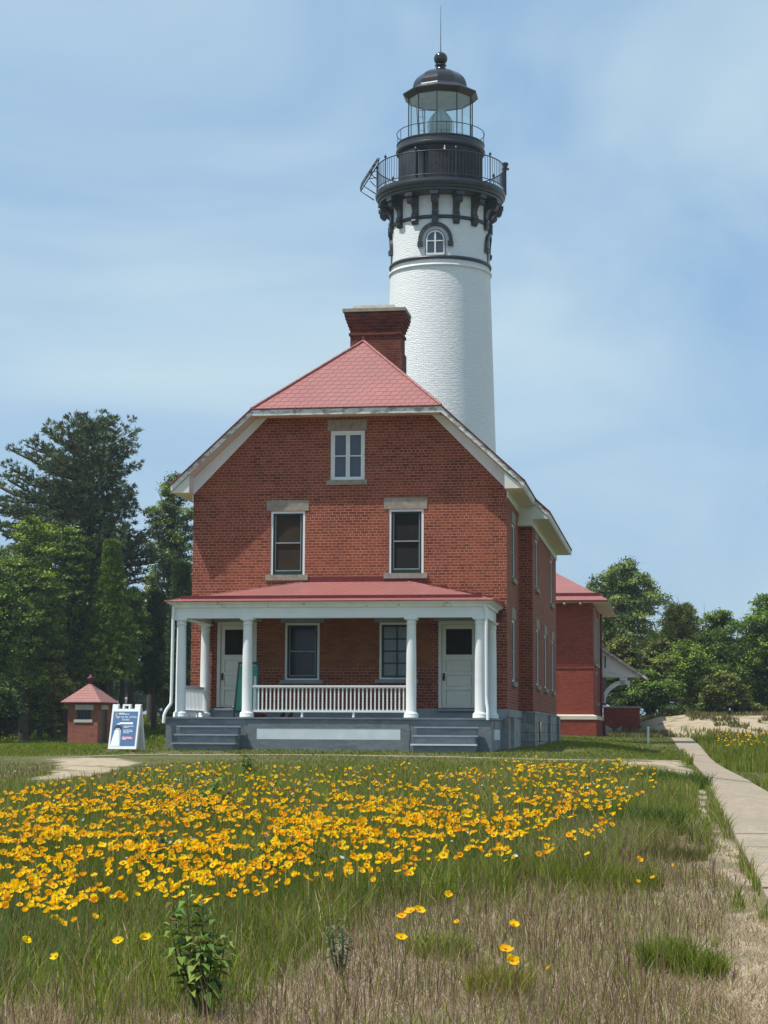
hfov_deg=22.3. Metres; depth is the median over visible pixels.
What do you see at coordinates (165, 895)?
yellow flower
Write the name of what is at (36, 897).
yellow flower
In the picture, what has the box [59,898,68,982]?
yellow flower
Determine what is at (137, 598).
maple tree
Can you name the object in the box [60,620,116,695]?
maple tree
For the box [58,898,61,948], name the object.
yellow flower
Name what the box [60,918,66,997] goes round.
yellow flower
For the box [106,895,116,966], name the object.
yellow flower
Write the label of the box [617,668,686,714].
oak tree
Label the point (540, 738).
cellar window
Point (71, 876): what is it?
yellow flower
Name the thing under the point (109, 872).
yellow flower
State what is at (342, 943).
leafy shrub
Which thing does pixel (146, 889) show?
yellow flower
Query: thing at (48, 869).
yellow flower
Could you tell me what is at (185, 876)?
yellow flower
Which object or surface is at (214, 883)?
yellow flower
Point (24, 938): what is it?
yellow flower
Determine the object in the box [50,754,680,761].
front walkway
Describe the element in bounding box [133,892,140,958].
yellow flower
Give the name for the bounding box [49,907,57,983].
yellow flower
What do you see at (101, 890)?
yellow flower
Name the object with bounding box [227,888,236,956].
yellow flower
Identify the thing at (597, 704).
window
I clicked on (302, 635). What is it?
window
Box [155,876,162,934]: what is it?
yellow flower
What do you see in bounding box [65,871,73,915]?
yellow flower
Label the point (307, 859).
yellow flower
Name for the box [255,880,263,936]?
yellow flower
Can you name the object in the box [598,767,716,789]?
grass tuft
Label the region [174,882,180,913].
yellow flower
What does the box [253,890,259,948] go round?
yellow flower
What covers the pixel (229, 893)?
yellow flower
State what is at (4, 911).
yellow flower
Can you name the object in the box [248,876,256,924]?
yellow flower
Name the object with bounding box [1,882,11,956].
yellow flower
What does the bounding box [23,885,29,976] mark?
yellow flower
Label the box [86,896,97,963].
yellow flower
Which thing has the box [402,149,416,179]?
door leaf
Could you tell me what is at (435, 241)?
window
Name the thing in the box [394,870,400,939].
yellow flower
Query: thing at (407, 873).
yellow flower
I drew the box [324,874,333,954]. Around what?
yellow flower
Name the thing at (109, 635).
cedar tree
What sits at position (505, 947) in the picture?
yellow flower
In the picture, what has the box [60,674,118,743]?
oil house
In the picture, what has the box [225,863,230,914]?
yellow flower
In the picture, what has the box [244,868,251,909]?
yellow flower
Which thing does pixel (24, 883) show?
yellow flower
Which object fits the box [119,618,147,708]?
maple tree
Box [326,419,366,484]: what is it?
window
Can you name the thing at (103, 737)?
door
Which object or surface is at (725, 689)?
bush
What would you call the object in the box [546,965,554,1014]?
yellow flower
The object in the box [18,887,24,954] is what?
yellow flower
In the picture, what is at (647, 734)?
marker post
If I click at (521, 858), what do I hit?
grass tuft
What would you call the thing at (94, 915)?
yellow flower
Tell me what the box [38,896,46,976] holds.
yellow flower
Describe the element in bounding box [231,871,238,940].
yellow flower
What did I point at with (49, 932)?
yellow flower
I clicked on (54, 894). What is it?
yellow flower
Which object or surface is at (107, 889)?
yellow flower
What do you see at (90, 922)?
yellow flower
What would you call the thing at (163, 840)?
leafy shrub
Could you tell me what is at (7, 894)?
yellow flower
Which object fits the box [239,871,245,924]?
yellow flower
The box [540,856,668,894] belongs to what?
grass tuft
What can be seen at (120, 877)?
yellow flower
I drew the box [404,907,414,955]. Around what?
yellow flower
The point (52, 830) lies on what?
yellow wildflowers
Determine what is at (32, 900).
yellow flower
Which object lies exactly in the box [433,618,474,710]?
door
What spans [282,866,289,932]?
yellow flower
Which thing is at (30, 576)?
maple tree
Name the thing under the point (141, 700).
undergrowth bush
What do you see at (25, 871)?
yellow flower
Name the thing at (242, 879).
yellow flower
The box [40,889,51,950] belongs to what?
yellow flower
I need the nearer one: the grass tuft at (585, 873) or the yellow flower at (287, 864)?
the yellow flower at (287, 864)
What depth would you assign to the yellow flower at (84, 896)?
9.37 m
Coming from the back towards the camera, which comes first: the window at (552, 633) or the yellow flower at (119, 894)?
the window at (552, 633)
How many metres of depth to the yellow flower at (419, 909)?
9.96 m
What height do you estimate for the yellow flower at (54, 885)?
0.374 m
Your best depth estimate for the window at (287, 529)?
47.79 m
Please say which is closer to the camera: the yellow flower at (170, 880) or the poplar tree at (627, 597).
the yellow flower at (170, 880)
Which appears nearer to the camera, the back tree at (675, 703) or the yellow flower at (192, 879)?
the yellow flower at (192, 879)
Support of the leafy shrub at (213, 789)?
on the ground at (86, 765)
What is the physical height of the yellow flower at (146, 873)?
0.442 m
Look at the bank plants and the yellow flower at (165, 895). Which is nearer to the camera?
the yellow flower at (165, 895)
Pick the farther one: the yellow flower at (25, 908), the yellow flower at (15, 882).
the yellow flower at (15, 882)
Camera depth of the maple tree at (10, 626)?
95.62 m
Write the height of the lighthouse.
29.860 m
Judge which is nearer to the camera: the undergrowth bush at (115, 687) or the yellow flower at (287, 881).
the yellow flower at (287, 881)
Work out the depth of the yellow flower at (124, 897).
8.77 m
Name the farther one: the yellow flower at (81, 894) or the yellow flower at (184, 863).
the yellow flower at (184, 863)
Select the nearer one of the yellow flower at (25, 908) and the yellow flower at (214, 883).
the yellow flower at (25, 908)
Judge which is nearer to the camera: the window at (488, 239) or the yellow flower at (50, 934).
the yellow flower at (50, 934)
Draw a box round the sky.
[0,0,767,715]
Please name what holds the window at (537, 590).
in the brick house at (380, 543)
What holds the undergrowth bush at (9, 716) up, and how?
on the ground at (86, 765)
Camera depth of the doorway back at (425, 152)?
74.64 m
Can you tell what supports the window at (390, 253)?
in the lighthouse
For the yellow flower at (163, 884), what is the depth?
10.34 m
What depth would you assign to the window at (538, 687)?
52.16 m
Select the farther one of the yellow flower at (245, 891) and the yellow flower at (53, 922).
the yellow flower at (245, 891)
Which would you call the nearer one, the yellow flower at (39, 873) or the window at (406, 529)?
the yellow flower at (39, 873)
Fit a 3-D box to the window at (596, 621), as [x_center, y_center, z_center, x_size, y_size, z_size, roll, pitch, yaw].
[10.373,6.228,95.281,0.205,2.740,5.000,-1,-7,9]
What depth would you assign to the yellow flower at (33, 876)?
9.80 m
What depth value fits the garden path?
23.20 m
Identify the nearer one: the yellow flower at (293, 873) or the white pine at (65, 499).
the yellow flower at (293, 873)
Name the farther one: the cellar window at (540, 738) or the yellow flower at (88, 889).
the cellar window at (540, 738)
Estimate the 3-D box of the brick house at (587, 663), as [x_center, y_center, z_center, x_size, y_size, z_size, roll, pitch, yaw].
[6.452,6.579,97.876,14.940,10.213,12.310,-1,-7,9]
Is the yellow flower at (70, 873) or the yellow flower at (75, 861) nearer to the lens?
the yellow flower at (70, 873)
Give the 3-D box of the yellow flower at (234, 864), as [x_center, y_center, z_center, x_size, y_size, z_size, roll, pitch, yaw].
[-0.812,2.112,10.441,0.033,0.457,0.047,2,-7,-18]
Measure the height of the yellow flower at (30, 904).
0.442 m
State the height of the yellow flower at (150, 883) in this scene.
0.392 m
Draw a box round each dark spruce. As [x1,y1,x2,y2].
[134,590,169,730]
[152,559,192,722]
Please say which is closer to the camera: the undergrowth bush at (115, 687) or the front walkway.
the front walkway
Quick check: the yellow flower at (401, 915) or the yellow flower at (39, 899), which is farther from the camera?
the yellow flower at (401, 915)
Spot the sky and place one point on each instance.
(188, 229)
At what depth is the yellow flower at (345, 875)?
10.46 m
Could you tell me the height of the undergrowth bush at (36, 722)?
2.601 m
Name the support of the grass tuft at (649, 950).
on the ground at (86, 765)
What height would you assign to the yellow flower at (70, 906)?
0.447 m
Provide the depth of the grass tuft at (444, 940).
9.85 m
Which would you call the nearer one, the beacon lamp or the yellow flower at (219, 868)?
the yellow flower at (219, 868)
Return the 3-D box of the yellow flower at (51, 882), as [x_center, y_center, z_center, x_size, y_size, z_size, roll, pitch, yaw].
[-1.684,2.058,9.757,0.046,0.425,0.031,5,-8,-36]
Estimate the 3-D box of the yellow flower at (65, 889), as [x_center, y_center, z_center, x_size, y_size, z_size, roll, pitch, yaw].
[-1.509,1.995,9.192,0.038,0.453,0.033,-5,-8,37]
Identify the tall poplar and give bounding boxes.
[138,471,192,715]
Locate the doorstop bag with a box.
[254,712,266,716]
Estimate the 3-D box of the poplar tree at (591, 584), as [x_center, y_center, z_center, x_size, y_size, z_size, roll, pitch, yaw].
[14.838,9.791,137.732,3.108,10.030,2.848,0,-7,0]
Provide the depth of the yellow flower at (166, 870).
10.24 m
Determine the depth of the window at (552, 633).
58.34 m
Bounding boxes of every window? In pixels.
[74,705,93,721]
[265,500,308,580]
[279,618,323,683]
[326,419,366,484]
[374,618,418,682]
[384,497,426,578]
[388,228,392,264]
[417,213,453,254]
[484,225,492,263]
[511,511,517,584]
[512,607,517,686]
[535,531,539,593]
[536,618,540,690]
[539,722,541,741]
[544,625,548,692]
[550,552,554,608]
[551,631,555,695]
[594,608,599,668]
[596,667,598,705]
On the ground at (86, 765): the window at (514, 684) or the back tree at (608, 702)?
the back tree at (608, 702)
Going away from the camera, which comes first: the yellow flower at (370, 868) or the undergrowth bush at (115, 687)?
the yellow flower at (370, 868)
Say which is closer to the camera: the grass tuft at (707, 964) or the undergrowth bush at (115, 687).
the grass tuft at (707, 964)
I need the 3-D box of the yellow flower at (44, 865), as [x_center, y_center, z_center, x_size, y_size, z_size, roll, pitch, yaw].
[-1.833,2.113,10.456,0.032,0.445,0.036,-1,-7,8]
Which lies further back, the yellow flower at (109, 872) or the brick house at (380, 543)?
the brick house at (380, 543)
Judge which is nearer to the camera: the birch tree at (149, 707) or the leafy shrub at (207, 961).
the leafy shrub at (207, 961)
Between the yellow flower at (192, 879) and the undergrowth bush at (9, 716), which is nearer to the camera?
the yellow flower at (192, 879)
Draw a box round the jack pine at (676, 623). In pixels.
[649,600,706,705]
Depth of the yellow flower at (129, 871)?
10.35 m
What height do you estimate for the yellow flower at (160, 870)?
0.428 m
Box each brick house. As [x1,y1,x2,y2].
[162,305,571,752]
[556,573,647,736]
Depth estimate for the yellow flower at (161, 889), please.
9.94 m
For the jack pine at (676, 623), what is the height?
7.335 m
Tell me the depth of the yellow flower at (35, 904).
9.18 m
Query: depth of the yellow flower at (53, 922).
9.03 m
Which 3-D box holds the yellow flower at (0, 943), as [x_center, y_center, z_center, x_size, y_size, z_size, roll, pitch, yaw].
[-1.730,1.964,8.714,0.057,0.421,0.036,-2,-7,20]
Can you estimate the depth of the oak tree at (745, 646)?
105.62 m
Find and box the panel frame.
[360,158,379,199]
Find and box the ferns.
[0,714,165,748]
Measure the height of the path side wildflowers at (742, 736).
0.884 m
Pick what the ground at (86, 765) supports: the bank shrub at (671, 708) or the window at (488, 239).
the bank shrub at (671, 708)
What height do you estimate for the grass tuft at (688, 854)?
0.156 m
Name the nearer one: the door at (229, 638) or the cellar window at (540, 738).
the door at (229, 638)
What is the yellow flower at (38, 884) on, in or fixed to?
on the ground at (86, 765)
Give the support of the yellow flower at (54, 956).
on the ground at (86, 765)
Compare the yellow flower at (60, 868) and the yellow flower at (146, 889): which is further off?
the yellow flower at (60, 868)
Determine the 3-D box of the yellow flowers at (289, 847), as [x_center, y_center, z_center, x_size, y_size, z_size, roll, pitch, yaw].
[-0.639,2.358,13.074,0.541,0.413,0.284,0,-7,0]
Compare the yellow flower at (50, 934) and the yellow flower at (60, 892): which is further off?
the yellow flower at (60, 892)
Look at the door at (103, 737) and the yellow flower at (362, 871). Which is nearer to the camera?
the yellow flower at (362, 871)
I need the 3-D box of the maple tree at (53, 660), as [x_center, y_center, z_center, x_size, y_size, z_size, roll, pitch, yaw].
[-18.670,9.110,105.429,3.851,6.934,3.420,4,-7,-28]
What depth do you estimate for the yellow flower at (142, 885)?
9.75 m
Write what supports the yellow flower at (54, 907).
on the ground at (86, 765)
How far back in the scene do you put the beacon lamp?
75.54 m
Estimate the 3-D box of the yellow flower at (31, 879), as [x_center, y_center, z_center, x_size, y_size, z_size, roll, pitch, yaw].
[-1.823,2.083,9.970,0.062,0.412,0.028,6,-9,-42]
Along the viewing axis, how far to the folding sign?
42.99 m
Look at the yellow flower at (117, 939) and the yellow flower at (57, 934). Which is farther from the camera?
the yellow flower at (57, 934)
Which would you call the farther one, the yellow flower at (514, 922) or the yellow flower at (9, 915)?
the yellow flower at (9, 915)
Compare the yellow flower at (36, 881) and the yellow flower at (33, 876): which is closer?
the yellow flower at (33, 876)
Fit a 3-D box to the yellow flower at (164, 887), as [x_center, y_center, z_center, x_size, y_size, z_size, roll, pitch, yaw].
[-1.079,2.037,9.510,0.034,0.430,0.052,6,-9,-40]
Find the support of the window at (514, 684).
in the brick house at (380, 543)
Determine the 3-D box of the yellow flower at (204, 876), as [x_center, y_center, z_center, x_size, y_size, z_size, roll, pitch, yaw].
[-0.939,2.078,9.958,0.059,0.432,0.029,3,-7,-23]
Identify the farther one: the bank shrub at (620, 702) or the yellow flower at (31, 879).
the bank shrub at (620, 702)
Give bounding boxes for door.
[101,705,107,742]
[213,619,261,709]
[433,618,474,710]
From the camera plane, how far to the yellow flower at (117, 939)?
8.66 m
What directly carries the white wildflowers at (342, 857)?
on the ground at (86, 765)
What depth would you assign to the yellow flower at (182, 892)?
9.45 m
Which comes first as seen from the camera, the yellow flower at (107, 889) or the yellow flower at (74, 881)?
the yellow flower at (107, 889)
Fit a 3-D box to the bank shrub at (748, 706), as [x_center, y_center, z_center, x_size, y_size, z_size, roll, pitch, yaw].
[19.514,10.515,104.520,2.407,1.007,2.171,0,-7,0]
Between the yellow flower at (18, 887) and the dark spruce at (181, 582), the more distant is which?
the dark spruce at (181, 582)
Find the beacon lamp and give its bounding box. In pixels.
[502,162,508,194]
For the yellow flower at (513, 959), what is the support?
on the ground at (86, 765)
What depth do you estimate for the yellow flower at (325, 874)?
10.67 m
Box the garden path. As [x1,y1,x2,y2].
[672,738,767,903]
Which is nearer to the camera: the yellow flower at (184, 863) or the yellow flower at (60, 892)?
the yellow flower at (60, 892)
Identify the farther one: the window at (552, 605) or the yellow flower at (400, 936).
the window at (552, 605)
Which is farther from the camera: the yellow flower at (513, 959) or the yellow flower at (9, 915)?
the yellow flower at (9, 915)
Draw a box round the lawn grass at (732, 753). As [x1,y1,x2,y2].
[0,726,767,773]
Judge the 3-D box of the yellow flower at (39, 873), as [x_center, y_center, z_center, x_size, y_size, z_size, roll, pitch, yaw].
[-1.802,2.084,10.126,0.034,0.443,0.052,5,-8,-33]
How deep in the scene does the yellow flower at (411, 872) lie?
10.65 m
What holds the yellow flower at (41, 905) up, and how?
on the ground at (86, 765)
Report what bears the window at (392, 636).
in the brick house at (380, 543)
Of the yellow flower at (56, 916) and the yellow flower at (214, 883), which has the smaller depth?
the yellow flower at (56, 916)
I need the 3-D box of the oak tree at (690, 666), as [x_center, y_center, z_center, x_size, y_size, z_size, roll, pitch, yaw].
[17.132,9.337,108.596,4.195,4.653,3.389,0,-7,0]
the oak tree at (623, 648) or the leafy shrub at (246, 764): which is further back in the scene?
the oak tree at (623, 648)
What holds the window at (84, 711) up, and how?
in the oil house at (89, 712)
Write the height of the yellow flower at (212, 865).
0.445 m
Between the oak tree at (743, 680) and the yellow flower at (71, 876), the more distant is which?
the oak tree at (743, 680)
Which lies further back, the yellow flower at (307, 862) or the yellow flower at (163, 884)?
the yellow flower at (307, 862)
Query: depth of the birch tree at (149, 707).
120.31 m
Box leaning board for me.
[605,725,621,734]
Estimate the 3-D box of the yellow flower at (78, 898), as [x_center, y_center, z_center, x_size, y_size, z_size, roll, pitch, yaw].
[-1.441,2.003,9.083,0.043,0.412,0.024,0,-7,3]
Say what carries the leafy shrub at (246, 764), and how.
on the ground at (86, 765)
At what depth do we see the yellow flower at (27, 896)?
9.02 m
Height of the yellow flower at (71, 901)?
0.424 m
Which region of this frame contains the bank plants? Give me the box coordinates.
[607,709,767,737]
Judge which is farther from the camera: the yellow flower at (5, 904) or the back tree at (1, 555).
the back tree at (1, 555)
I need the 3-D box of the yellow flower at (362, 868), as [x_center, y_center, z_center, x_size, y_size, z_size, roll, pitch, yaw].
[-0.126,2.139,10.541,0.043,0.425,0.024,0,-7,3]
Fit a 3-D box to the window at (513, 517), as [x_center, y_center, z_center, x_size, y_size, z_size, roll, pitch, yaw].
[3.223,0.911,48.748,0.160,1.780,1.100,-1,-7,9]
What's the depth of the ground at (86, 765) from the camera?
13.58 m
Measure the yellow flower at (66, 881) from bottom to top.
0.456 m
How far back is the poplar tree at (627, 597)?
123.30 m
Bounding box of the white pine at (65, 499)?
[0,408,170,684]
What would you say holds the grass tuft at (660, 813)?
on the ground at (86, 765)
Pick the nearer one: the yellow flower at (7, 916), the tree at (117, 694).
the yellow flower at (7, 916)
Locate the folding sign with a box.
[108,704,144,749]
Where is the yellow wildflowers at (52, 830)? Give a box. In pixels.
[0,755,656,930]
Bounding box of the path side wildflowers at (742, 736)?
[715,729,764,746]
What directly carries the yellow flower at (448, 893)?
on the ground at (86, 765)
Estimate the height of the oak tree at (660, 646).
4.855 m
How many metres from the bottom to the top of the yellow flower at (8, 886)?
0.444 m
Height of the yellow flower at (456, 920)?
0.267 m
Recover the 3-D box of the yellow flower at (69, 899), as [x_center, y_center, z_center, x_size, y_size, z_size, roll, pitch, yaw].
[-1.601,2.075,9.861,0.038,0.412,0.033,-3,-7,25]
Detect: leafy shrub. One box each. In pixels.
[131,830,168,872]
[155,888,237,1017]
[197,775,233,818]
[240,753,256,775]
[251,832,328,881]
[321,918,354,976]
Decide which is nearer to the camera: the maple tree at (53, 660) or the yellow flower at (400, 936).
the yellow flower at (400, 936)
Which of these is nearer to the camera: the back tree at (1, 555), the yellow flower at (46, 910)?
the yellow flower at (46, 910)
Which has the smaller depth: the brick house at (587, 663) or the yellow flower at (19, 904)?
the yellow flower at (19, 904)
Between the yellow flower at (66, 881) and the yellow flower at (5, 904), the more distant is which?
the yellow flower at (66, 881)
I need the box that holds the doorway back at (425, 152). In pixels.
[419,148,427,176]
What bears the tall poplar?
on the ground at (86, 765)
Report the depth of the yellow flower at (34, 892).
10.19 m
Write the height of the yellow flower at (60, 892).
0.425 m
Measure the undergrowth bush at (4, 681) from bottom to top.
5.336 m
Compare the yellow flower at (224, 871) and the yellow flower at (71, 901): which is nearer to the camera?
the yellow flower at (71, 901)
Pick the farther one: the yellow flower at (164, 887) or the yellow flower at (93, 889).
the yellow flower at (164, 887)
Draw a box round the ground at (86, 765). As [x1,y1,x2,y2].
[0,714,767,1023]
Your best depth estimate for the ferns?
102.73 m
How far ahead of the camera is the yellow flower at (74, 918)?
8.66 m
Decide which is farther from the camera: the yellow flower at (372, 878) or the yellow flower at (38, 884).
the yellow flower at (372, 878)
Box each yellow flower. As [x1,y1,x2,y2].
[0,901,8,939]
[0,902,1,978]
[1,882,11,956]
[1,889,10,957]
[1,892,9,971]
[1,896,10,941]
[4,884,10,952]
[7,894,12,950]
[9,902,22,984]
[12,878,18,954]
[15,885,21,946]
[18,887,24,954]
[19,870,28,939]
[19,936,31,983]
[20,881,26,940]
[21,906,28,989]
[22,902,33,988]
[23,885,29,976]
[23,892,30,955]
[25,877,34,933]
[27,873,36,953]
[27,899,33,968]
[29,896,37,959]
[31,882,40,943]
[32,890,39,925]
[33,879,40,921]
[33,885,39,914]
[33,903,38,977]
[33,904,45,994]
[34,897,40,968]
[37,869,41,931]
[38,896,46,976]
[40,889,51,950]
[41,863,46,926]
[42,906,50,976]
[43,867,50,923]
[44,879,53,944]
[45,900,54,978]
[46,901,52,960]
[47,905,56,990]
[49,883,57,931]
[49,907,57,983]
[50,952,64,1015]
[51,891,57,971]
[51,897,57,967]
[51,914,60,983]
[52,906,61,979]
[57,864,62,923]
[57,888,66,974]
[58,894,64,965]
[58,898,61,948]
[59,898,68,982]
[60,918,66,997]
[62,885,69,943]
[63,878,70,948]
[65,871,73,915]
[66,879,75,955]
[66,880,72,956]
[67,903,74,986]
[68,875,72,956]
[69,899,77,964]
[69,916,76,983]
[72,896,80,961]
[73,857,77,916]
[78,893,85,953]
[80,887,90,955]
[82,894,87,963]
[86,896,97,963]
[86,898,92,964]
[90,885,96,958]
[92,913,98,968]
[95,888,104,954]
[104,886,109,952]
[105,860,110,914]
[106,869,112,917]
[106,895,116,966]
[112,890,122,968]
[112,936,123,984]
[118,875,123,925]
[118,893,127,986]
[127,868,132,929]
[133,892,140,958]
[137,875,144,953]
[138,884,146,945]
[139,932,150,970]
[142,870,149,927]
[144,886,151,955]
[147,881,153,949]
[153,864,158,925]
[153,869,162,931]
[155,863,162,927]
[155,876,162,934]
[157,883,164,926]
[159,887,166,927]
[159,892,168,953]
[161,884,167,942]
[163,867,169,930]
[165,878,172,955]
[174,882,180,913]
[178,890,184,953]
[179,861,187,921]
[182,873,188,932]
[189,875,195,913]
[190,897,198,962]
[196,875,206,943]
[209,862,215,900]
[211,881,215,931]
[217,865,223,914]
[220,869,227,925]
[224,891,232,979]
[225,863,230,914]
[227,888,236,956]
[231,862,236,929]
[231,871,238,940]
[238,883,242,944]
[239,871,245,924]
[239,877,244,935]
[243,889,249,933]
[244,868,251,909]
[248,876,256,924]
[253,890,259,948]
[255,862,261,918]
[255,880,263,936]
[260,885,267,961]
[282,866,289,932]
[284,861,292,916]
[284,878,289,954]
[291,870,296,908]
[303,861,309,918]
[304,857,309,913]
[304,873,308,925]
[321,873,328,921]
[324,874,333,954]
[338,871,347,936]
[357,867,364,935]
[358,870,364,936]
[366,866,372,931]
[368,876,375,957]
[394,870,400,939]
[395,933,408,989]
[396,912,406,951]
[402,871,409,927]
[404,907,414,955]
[407,870,414,929]
[414,905,425,941]
[444,890,453,926]
[450,919,458,966]
[499,943,513,1001]
[503,954,519,1007]
[509,919,520,966]
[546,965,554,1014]
[637,856,643,890]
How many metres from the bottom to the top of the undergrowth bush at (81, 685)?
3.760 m
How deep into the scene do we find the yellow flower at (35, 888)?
9.64 m
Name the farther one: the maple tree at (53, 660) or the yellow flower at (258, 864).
the maple tree at (53, 660)
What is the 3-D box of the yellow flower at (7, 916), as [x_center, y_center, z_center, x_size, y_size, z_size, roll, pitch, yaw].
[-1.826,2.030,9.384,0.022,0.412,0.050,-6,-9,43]
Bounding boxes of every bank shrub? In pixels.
[611,697,641,716]
[656,704,693,716]
[688,701,716,711]
[729,700,766,712]
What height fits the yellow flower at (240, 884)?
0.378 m
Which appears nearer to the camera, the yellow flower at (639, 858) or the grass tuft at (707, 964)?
the grass tuft at (707, 964)
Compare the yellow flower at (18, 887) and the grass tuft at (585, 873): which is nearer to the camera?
the yellow flower at (18, 887)
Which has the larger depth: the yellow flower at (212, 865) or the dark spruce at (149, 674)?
the dark spruce at (149, 674)
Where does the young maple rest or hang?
on the ground at (86, 765)
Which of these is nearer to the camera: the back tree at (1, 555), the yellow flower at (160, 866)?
the yellow flower at (160, 866)
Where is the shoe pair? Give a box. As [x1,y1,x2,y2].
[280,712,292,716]
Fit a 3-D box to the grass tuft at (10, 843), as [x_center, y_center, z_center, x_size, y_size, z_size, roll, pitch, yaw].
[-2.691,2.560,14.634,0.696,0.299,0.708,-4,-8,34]
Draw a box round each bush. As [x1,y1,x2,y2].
[0,658,42,696]
[0,683,28,739]
[10,693,50,738]
[71,666,104,694]
[100,679,119,700]
[125,688,164,713]
[692,670,756,713]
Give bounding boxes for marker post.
[647,727,648,742]
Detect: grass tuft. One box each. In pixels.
[2,834,73,856]
[400,925,480,960]
[445,958,552,1001]
[467,851,565,885]
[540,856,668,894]
[541,801,695,834]
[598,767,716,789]
[620,930,720,976]
[639,842,714,862]
[660,941,742,981]
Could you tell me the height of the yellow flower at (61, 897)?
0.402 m
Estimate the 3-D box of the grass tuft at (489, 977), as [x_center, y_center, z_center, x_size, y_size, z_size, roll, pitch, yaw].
[0.539,2.100,8.738,0.410,0.161,0.451,-5,-9,40]
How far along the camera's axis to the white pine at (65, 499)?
111.45 m
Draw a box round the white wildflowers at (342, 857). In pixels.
[15,762,627,896]
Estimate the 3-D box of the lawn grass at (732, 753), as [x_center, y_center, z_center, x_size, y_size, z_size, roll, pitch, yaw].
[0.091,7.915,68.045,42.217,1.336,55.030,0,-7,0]
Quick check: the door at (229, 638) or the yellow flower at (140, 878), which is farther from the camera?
the door at (229, 638)
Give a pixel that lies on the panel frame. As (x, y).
(370, 172)
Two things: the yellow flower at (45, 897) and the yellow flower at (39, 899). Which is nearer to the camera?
the yellow flower at (45, 897)
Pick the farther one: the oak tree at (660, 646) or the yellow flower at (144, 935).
the oak tree at (660, 646)
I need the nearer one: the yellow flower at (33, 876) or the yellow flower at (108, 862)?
the yellow flower at (33, 876)
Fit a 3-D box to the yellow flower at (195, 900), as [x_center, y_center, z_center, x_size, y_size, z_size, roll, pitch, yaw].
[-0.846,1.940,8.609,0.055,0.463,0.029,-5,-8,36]
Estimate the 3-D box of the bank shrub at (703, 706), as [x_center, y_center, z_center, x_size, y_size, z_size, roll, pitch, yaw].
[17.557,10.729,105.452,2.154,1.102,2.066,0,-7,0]
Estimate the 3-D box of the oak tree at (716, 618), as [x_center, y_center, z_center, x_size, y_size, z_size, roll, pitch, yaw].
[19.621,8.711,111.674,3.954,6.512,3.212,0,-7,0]
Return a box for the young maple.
[34,663,79,739]
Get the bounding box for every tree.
[0,515,73,741]
[0,547,24,621]
[0,558,44,712]
[7,621,75,737]
[40,525,96,737]
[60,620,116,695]
[72,538,143,716]
[114,678,138,700]
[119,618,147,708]
[124,586,156,708]
[142,574,168,721]
[585,580,607,631]
[587,555,675,655]
[602,634,646,705]
[604,634,662,701]
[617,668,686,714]
[637,637,680,710]
[653,639,724,707]
[663,699,699,705]
[692,607,752,693]
[705,593,767,710]
[736,670,765,709]
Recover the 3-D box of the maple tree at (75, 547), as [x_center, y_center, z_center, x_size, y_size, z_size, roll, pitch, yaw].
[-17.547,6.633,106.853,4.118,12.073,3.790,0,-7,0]
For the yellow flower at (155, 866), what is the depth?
10.38 m
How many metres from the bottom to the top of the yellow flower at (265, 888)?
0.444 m
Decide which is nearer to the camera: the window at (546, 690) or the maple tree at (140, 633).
the window at (546, 690)
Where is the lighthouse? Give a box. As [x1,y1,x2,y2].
[375,22,505,452]
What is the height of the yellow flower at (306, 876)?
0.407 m

